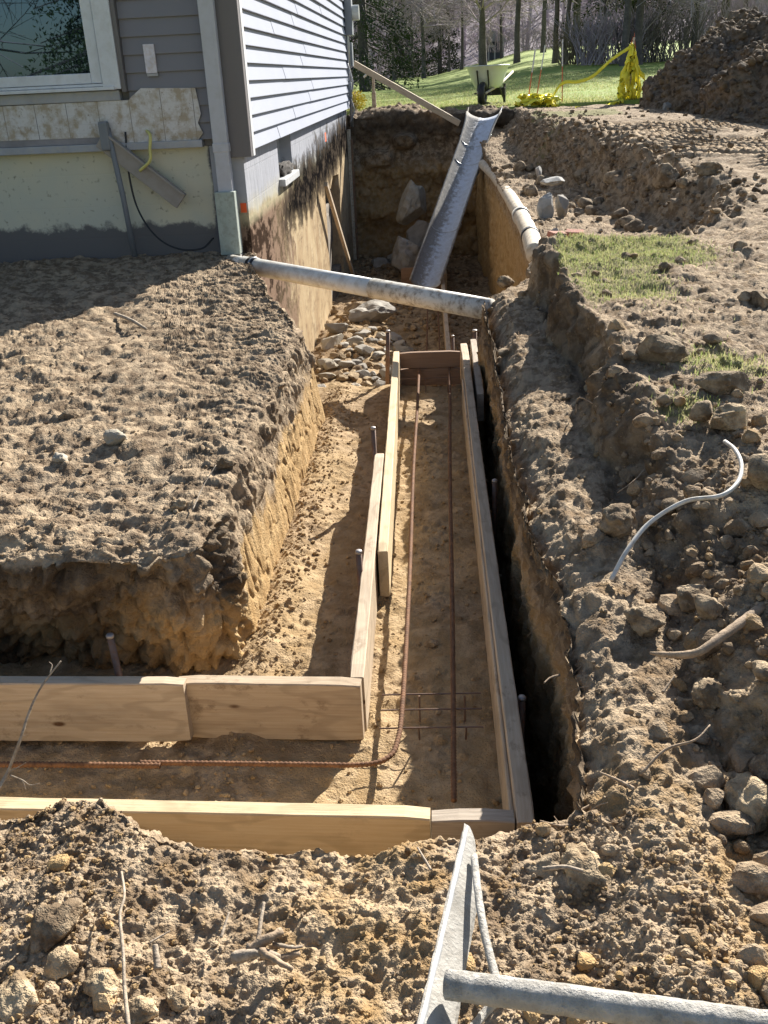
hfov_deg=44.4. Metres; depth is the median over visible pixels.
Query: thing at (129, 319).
stick
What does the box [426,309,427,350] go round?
rebar
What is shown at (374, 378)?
rubble stone
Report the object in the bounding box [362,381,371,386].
rubble stone
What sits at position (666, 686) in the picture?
root
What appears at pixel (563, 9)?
woods
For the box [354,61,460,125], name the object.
timber
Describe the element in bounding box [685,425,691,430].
clod
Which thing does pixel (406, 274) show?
form board
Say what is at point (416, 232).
boulder
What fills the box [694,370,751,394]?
stone
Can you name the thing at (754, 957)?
soil clods
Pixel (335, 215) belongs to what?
timber
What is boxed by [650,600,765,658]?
root
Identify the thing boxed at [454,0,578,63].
bare tree
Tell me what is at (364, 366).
rubble stone
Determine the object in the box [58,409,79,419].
clod
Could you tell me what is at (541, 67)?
marker stake
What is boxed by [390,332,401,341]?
rubble stone
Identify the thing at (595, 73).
tape line
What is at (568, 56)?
shrub
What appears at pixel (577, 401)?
root
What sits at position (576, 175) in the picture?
clod
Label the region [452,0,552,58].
bare tree
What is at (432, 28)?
bare tree
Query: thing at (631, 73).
wrapped stake
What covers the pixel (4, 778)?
stick
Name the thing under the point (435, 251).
concrete chute
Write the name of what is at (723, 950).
soil crumbs
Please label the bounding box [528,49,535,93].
marker stake
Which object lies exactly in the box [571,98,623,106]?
tape strip
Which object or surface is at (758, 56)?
soil clods
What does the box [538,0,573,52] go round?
bare tree
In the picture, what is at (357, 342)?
rubble stone
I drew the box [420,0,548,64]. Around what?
bare tree
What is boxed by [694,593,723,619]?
clod
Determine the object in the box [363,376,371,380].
rubble stone
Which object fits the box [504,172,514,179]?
clod
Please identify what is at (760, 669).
clod
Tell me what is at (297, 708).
form board
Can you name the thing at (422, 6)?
bare tree
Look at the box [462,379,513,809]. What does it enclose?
form board
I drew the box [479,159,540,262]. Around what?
old pipe
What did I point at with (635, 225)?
clod
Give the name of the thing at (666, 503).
clod
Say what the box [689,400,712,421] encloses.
clod
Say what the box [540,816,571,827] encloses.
root
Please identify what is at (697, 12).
bare tree
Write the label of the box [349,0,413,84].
conifer
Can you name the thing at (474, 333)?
form stake
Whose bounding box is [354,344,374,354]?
rubble stone
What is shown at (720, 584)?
clod
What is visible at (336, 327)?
rubble stone
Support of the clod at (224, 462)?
on the bank at (187, 605)
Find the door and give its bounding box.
[488,45,494,60]
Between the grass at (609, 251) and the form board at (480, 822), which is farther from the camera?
the grass at (609, 251)
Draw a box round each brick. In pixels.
[547,231,566,236]
[565,229,583,237]
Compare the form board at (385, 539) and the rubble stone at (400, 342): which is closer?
the form board at (385, 539)
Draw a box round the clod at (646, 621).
[623,606,666,636]
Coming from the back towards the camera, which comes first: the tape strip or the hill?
the hill
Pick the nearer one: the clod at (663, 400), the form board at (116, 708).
the form board at (116, 708)
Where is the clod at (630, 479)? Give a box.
[626,475,634,483]
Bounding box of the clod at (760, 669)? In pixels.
[752,660,767,681]
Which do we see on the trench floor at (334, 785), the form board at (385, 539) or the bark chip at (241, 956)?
the form board at (385, 539)
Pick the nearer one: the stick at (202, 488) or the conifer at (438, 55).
the stick at (202, 488)
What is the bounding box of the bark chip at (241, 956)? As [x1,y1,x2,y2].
[230,947,280,964]
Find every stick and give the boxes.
[0,661,60,789]
[113,312,146,329]
[118,871,130,1023]
[150,930,169,942]
[152,944,161,970]
[192,465,215,509]
[220,912,229,937]
[256,902,264,937]
[417,847,431,870]
[542,865,582,872]
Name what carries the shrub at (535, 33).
on the ground at (460, 78)
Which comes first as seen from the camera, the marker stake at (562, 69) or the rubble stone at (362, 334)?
the rubble stone at (362, 334)
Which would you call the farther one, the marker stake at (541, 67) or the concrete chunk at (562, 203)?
the marker stake at (541, 67)
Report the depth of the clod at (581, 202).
9.33 m
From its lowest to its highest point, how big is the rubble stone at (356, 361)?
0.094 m
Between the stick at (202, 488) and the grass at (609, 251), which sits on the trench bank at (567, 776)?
the grass at (609, 251)
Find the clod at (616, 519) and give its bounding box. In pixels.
[599,503,632,537]
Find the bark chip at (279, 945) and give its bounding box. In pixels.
[272,941,302,948]
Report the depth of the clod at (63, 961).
1.61 m
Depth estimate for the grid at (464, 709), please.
2.84 m
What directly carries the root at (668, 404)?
on the trench bank at (567, 776)
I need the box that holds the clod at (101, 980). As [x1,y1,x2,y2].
[83,967,118,999]
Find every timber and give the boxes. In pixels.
[324,182,354,274]
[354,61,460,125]
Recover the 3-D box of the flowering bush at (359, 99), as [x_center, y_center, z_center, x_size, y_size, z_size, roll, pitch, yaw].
[-0.509,-7.306,16.718,0.413,0.414,0.416,-16,28,-26]
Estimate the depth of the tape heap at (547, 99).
16.04 m
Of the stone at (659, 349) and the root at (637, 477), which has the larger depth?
the stone at (659, 349)
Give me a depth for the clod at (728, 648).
2.19 m
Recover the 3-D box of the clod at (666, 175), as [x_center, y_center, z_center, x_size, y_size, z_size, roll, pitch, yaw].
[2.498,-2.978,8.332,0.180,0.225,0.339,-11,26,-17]
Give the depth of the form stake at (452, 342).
7.31 m
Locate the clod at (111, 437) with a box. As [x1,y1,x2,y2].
[103,429,126,445]
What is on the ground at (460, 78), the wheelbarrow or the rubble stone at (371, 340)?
the wheelbarrow
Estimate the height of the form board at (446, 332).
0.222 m
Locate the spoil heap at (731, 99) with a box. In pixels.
[638,9,767,125]
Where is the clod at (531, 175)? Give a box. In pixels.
[528,172,536,179]
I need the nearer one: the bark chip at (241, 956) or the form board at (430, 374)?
the bark chip at (241, 956)
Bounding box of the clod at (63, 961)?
[43,945,80,980]
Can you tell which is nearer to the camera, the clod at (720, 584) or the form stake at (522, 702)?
the clod at (720, 584)
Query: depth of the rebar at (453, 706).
3.27 m
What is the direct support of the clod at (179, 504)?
on the bank at (187, 605)
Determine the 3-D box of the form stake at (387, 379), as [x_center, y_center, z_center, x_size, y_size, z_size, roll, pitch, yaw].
[0.025,-0.989,6.188,0.049,0.421,0.031,-1,25,3]
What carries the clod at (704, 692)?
on the trench bank at (567, 776)
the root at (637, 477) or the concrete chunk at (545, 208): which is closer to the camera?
the root at (637, 477)
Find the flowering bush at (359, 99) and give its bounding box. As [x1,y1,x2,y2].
[347,89,366,110]
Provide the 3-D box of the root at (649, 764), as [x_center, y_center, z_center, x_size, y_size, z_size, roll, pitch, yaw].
[0.593,0.485,1.914,0.176,0.065,0.022,-11,26,-17]
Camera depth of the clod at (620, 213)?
8.29 m
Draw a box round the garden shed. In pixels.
[476,30,506,61]
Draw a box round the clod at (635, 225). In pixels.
[624,218,644,231]
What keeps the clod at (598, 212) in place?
on the trench bank at (567, 776)
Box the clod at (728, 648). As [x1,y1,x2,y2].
[722,642,735,654]
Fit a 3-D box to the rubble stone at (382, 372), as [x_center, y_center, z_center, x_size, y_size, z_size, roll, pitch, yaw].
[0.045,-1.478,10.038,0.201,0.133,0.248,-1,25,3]
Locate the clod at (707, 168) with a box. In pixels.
[695,161,724,176]
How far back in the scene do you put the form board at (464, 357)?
5.99 m
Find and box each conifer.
[343,0,436,91]
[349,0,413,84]
[379,2,426,78]
[416,7,465,76]
[524,0,580,55]
[545,0,709,43]
[615,0,730,15]
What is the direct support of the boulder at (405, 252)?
on the trench floor at (482, 286)
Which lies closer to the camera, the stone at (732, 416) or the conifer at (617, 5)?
the stone at (732, 416)
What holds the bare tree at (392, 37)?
on the ground at (460, 78)
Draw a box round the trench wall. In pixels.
[347,102,513,256]
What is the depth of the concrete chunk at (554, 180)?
9.84 m
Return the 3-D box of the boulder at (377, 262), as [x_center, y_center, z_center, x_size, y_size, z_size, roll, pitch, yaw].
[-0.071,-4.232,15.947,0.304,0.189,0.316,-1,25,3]
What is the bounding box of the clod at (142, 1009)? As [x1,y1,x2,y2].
[121,995,158,1023]
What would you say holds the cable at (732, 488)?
on the trench bank at (567, 776)
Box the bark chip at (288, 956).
[264,950,300,965]
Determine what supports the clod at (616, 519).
on the trench bank at (567, 776)
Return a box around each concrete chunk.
[535,166,541,176]
[537,192,553,218]
[540,176,564,185]
[555,194,568,216]
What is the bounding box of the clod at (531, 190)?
[524,184,538,196]
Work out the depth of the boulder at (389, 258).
16.01 m
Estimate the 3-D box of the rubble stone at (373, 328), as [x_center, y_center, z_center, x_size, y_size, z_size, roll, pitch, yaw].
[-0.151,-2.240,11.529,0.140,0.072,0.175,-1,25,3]
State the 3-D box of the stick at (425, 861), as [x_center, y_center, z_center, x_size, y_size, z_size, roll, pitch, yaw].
[0.077,0.662,1.797,0.006,0.006,0.062,-12,26,-19]
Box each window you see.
[0,0,128,94]
[277,139,299,186]
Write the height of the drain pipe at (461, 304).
0.217 m
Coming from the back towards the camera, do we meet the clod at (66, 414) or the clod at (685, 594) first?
the clod at (66, 414)
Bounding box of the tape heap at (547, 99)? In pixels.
[515,93,561,106]
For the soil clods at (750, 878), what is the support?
on the trench bank at (567, 776)
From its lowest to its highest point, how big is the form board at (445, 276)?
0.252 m
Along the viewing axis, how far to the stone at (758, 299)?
4.34 m
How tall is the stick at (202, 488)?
0.074 m
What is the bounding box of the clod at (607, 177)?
[603,170,620,184]
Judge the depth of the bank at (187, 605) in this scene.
3.80 m
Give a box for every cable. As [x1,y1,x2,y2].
[124,132,213,250]
[139,129,151,171]
[609,440,743,580]
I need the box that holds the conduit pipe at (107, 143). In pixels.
[98,121,136,256]
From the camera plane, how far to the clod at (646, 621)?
2.35 m
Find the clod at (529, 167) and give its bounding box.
[525,163,534,171]
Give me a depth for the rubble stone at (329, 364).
10.00 m
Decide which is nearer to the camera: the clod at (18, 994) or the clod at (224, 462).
the clod at (18, 994)
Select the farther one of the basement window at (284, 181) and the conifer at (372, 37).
the conifer at (372, 37)
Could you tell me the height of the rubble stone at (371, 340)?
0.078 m
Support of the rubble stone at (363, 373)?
on the trench floor at (482, 286)
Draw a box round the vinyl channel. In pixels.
[96,136,185,207]
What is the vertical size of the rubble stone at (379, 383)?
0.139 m
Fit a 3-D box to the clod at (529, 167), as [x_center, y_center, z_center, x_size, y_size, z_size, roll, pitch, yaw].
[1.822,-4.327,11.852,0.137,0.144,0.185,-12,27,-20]
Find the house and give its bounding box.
[0,0,359,350]
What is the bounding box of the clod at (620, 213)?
[611,207,628,218]
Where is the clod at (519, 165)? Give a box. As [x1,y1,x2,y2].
[513,161,525,170]
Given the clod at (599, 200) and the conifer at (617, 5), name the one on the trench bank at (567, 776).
the clod at (599, 200)
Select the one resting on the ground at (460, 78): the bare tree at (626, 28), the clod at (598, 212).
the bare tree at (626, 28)
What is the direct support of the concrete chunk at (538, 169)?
on the trench bank at (567, 776)
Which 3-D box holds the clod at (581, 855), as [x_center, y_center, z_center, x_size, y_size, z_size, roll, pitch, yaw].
[0.380,0.678,1.775,0.089,0.078,0.107,-1,25,3]
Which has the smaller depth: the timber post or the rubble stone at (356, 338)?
the rubble stone at (356, 338)
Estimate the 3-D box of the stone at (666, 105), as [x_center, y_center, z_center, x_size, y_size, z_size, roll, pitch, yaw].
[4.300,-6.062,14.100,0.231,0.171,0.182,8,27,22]
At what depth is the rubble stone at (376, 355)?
10.50 m
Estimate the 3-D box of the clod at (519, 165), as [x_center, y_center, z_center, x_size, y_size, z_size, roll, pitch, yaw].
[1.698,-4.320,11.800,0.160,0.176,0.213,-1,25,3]
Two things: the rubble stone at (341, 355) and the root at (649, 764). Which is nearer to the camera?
the root at (649, 764)
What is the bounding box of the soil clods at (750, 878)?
[487,232,767,1006]
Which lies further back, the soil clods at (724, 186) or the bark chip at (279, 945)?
the soil clods at (724, 186)
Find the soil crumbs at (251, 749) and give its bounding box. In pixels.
[7,385,509,838]
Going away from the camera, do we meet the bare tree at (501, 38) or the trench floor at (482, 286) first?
the trench floor at (482, 286)
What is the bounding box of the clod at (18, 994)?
[0,970,40,1023]
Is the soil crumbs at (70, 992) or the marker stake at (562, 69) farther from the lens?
the marker stake at (562, 69)
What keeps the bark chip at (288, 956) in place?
on the bank at (231, 897)
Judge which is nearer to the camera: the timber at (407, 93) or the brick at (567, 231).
the brick at (567, 231)
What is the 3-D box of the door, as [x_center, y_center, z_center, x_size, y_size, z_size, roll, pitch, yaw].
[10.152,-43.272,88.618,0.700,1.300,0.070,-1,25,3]
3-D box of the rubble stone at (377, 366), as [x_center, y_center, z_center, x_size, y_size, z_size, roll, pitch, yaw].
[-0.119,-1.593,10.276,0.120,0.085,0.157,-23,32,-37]
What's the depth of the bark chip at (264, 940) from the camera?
1.60 m
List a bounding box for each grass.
[552,231,767,437]
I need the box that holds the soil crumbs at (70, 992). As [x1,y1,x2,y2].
[0,798,765,1023]
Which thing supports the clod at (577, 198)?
on the trench bank at (567, 776)
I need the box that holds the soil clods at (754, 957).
[0,817,767,1023]
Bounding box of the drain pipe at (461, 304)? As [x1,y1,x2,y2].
[226,254,494,318]
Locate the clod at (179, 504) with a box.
[169,498,185,511]
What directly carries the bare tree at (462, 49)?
on the ground at (460, 78)
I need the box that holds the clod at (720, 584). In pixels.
[714,579,729,589]
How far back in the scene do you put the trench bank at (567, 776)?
3.35 m
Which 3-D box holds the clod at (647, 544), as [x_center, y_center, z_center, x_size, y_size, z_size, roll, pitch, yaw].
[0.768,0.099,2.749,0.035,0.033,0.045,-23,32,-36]
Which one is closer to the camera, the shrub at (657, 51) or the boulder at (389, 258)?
the boulder at (389, 258)
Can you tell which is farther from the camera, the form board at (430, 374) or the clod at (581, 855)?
the form board at (430, 374)
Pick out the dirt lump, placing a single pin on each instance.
(285, 168)
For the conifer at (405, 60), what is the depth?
89.47 m
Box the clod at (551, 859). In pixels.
[524,852,560,877]
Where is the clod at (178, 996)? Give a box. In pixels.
[166,984,191,1012]
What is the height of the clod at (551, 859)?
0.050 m
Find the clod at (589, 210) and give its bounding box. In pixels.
[584,205,600,215]
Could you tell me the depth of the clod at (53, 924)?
1.67 m
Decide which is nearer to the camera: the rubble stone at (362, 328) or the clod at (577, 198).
the clod at (577, 198)
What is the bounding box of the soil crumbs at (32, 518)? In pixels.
[0,253,299,564]
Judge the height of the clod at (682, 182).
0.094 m
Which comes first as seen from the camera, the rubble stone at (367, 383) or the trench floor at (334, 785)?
the trench floor at (334, 785)
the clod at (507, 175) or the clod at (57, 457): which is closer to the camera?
the clod at (57, 457)
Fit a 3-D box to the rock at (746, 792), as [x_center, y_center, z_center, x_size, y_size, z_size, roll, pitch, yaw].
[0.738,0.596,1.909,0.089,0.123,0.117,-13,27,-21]
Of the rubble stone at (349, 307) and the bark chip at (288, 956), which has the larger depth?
the rubble stone at (349, 307)
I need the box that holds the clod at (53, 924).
[30,897,82,952]
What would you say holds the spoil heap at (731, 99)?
on the trench bank at (567, 776)
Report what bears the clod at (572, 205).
on the trench bank at (567, 776)
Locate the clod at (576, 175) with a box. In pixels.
[571,170,582,181]
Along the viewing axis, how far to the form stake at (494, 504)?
4.11 m
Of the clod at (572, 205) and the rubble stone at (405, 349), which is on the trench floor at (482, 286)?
the rubble stone at (405, 349)
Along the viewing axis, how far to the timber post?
16.17 m
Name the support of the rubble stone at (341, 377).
on the trench floor at (482, 286)
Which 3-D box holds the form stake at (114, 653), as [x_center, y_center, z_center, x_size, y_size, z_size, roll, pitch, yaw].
[-0.831,0.614,3.020,0.047,0.516,0.025,10,28,25]
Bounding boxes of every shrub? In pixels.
[459,17,598,52]
[541,11,621,64]
[551,0,677,64]
[607,1,717,62]
[609,0,767,58]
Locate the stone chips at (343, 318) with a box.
[311,253,481,386]
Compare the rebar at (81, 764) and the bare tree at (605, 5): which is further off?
the bare tree at (605, 5)
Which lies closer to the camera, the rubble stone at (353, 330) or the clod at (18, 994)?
the clod at (18, 994)
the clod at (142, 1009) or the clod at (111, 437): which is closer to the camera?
the clod at (142, 1009)
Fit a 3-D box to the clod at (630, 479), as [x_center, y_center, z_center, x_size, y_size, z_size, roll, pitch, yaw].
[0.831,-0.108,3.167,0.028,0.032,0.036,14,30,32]
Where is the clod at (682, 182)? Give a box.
[677,177,688,188]
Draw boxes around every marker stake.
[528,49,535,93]
[537,45,545,93]
[562,39,562,101]
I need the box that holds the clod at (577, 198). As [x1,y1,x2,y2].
[574,195,582,201]
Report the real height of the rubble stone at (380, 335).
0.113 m
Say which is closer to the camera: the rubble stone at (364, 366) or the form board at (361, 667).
the form board at (361, 667)
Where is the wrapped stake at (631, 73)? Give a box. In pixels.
[617,33,644,99]
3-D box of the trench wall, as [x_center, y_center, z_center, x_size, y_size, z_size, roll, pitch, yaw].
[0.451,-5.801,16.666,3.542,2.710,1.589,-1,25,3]
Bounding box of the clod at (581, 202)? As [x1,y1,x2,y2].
[576,197,592,207]
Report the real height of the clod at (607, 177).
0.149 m
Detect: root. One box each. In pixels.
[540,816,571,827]
[544,674,560,683]
[574,397,610,419]
[600,772,638,789]
[617,468,645,492]
[639,724,710,775]
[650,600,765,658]
[661,675,675,693]
[665,384,697,406]
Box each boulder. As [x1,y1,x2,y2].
[371,257,388,267]
[387,254,391,263]
[391,236,419,271]
[396,179,426,224]
[406,220,428,247]
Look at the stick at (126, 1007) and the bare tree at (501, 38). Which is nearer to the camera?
the stick at (126, 1007)
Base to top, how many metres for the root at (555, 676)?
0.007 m
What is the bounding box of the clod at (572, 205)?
[568,202,575,208]
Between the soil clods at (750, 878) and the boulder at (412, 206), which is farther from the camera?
the boulder at (412, 206)
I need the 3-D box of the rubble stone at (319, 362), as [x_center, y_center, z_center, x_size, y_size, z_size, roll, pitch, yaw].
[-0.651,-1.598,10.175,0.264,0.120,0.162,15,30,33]
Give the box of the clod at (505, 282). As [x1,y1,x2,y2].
[497,276,514,288]
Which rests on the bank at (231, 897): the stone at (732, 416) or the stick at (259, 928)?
the stick at (259, 928)
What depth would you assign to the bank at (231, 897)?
1.70 m
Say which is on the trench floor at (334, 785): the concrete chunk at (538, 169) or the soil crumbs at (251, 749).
the soil crumbs at (251, 749)
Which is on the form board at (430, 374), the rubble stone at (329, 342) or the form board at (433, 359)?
the form board at (433, 359)
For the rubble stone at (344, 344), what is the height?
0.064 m
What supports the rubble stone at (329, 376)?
on the trench floor at (482, 286)
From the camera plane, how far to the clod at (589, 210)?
9.15 m
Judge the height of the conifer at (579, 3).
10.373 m
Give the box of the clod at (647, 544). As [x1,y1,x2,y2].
[641,539,654,550]
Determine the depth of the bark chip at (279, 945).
1.61 m
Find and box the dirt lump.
[279,161,293,176]
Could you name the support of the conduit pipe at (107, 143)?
attached to the house
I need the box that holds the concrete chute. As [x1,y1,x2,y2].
[409,106,502,287]
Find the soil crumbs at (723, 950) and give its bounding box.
[487,235,767,989]
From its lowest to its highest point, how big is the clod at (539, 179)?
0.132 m
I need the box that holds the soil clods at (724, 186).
[488,106,767,260]
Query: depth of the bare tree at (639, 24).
33.51 m
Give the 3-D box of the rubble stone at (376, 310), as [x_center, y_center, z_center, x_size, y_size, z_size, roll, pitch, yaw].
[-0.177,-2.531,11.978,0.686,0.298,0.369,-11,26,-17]
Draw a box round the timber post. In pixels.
[363,74,375,107]
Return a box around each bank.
[0,251,324,676]
[0,800,767,1023]
[475,104,767,1008]
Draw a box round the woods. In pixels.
[350,0,767,80]
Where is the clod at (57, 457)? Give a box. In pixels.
[52,452,67,462]
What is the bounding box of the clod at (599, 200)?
[593,196,603,205]
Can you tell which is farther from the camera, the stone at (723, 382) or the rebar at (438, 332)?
the rebar at (438, 332)
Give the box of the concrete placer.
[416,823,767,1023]
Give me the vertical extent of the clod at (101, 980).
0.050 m
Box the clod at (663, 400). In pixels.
[656,394,673,406]
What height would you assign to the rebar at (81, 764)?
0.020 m
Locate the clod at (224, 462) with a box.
[216,457,236,468]
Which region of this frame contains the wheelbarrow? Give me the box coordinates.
[465,64,513,104]
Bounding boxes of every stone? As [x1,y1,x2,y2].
[316,358,333,368]
[318,372,335,380]
[320,333,343,349]
[323,359,338,370]
[324,323,347,332]
[336,374,348,381]
[338,352,345,358]
[338,360,355,367]
[340,342,348,347]
[343,301,366,314]
[346,335,362,341]
[347,327,357,332]
[348,341,363,345]
[348,372,358,380]
[349,299,395,322]
[351,359,362,364]
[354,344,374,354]
[355,332,366,337]
[355,370,370,377]
[358,327,370,330]
[358,363,366,369]
[360,329,370,336]
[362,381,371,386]
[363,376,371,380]
[366,337,378,343]
[367,326,376,331]
[371,376,380,381]
[372,351,384,359]
[372,362,380,369]
[372,380,389,386]
[375,332,385,339]
[379,367,391,378]
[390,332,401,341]
[392,339,405,345]
[393,346,413,351]
[425,638,437,647]
[635,334,690,364]
[663,102,671,109]
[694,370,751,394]
[709,403,747,430]
[749,290,767,308]
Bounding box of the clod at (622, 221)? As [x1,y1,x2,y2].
[615,215,634,227]
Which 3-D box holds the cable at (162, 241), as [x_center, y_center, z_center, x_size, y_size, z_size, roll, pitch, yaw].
[-1.632,-2.402,7.059,0.604,0.853,0.164,1,25,8]
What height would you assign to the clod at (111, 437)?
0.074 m
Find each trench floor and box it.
[0,383,539,837]
[312,255,491,386]
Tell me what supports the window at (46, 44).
in the house
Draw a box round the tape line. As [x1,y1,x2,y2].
[553,46,629,95]
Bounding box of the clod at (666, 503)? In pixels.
[660,498,678,513]
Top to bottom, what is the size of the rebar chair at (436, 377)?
0.098 m
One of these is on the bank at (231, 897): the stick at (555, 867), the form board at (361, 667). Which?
the stick at (555, 867)
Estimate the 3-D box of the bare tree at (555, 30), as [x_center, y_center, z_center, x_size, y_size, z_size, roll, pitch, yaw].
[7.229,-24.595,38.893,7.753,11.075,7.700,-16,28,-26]
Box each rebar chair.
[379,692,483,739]
[401,377,454,392]
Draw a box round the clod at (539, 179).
[535,175,545,184]
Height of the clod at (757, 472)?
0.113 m
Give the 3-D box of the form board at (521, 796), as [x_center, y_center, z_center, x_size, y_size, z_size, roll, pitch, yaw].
[0.423,0.013,4.032,0.051,0.217,3.873,-1,25,3]
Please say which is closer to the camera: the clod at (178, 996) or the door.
the clod at (178, 996)
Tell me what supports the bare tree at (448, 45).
on the ground at (460, 78)
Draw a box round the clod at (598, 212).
[594,210,602,215]
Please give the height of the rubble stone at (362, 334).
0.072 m
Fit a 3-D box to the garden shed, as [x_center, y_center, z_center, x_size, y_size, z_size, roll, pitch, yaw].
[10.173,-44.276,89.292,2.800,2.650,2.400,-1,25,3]
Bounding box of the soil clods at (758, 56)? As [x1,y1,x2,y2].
[639,6,767,122]
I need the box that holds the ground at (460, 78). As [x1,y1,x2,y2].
[347,40,697,114]
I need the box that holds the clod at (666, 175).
[652,163,680,188]
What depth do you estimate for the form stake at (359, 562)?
3.38 m
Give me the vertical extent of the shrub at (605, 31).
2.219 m
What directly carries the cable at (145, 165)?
attached to the house
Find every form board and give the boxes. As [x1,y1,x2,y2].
[0,676,193,741]
[0,797,430,856]
[179,675,364,739]
[350,453,383,731]
[378,351,399,595]
[400,350,459,368]
[401,267,440,289]
[401,367,460,385]
[432,808,514,839]
[441,277,450,349]
[443,270,446,289]
[460,343,469,383]
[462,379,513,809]
[463,365,533,830]
[470,339,483,420]
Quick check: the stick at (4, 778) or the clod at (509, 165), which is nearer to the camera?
the stick at (4, 778)
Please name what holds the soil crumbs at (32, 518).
on the bank at (187, 605)
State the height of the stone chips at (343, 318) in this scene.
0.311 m
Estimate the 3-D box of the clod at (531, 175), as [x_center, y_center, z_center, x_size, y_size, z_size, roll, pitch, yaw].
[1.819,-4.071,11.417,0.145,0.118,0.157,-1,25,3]
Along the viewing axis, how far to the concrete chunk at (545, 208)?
8.54 m
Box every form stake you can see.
[106,633,122,675]
[355,549,362,596]
[370,426,376,463]
[385,330,389,384]
[451,335,454,385]
[472,329,476,341]
[492,479,496,555]
[518,694,525,747]
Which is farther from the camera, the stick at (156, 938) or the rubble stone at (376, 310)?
the rubble stone at (376, 310)
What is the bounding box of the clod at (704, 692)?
[691,677,722,709]
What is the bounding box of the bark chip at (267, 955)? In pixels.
[258,947,293,971]
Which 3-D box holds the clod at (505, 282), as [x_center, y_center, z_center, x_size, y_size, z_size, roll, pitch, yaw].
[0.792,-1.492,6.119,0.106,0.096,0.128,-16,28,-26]
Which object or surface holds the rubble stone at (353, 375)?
on the trench floor at (482, 286)
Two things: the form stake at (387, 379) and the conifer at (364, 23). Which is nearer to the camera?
the form stake at (387, 379)
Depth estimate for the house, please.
7.21 m
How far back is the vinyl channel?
7.06 m
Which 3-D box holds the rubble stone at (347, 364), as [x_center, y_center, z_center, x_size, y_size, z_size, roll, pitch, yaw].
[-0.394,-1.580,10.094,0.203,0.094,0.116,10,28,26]
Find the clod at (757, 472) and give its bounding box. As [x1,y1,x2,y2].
[747,454,767,491]
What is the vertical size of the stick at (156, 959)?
0.026 m
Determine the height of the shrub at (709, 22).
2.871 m
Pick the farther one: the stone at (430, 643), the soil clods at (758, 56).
the soil clods at (758, 56)
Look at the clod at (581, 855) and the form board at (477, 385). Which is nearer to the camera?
the clod at (581, 855)
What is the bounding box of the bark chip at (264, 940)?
[246,927,283,948]
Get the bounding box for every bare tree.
[353,0,447,79]
[369,0,460,77]
[376,0,478,78]
[405,0,478,71]
[414,0,508,69]
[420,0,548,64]
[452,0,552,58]
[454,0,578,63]
[494,0,613,63]
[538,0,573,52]
[563,0,571,58]
[570,0,684,38]
[595,0,723,64]
[619,0,714,65]
[667,0,767,48]
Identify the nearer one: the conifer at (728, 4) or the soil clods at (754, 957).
the soil clods at (754, 957)
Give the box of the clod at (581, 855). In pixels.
[561,842,605,890]
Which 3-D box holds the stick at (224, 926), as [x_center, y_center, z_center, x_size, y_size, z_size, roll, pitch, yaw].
[-0.282,0.733,1.669,0.006,0.015,0.047,2,25,11]
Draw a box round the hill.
[350,0,766,80]
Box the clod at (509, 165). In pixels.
[501,162,513,168]
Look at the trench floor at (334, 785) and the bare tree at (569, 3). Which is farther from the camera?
the bare tree at (569, 3)
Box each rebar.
[0,761,160,768]
[140,368,419,767]
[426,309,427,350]
[437,311,440,386]
[448,367,456,802]
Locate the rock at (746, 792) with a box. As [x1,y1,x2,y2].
[722,771,767,834]
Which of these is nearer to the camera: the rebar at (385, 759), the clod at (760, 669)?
the clod at (760, 669)
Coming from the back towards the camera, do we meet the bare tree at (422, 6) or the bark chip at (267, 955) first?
the bare tree at (422, 6)
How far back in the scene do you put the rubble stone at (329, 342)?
10.68 m
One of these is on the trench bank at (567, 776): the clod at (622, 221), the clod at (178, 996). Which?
the clod at (622, 221)
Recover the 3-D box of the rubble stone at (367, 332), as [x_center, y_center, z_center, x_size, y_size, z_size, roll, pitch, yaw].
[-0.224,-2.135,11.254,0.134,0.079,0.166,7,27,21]
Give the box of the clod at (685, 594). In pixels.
[676,584,712,612]
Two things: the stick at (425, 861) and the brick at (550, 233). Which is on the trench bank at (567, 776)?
the brick at (550, 233)
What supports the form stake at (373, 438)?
on the trench floor at (334, 785)
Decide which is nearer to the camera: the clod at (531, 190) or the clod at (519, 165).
the clod at (531, 190)
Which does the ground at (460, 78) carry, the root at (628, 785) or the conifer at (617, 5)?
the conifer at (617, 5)
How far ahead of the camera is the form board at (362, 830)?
2.31 m
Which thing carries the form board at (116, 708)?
on the trench floor at (334, 785)
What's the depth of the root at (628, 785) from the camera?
1.90 m

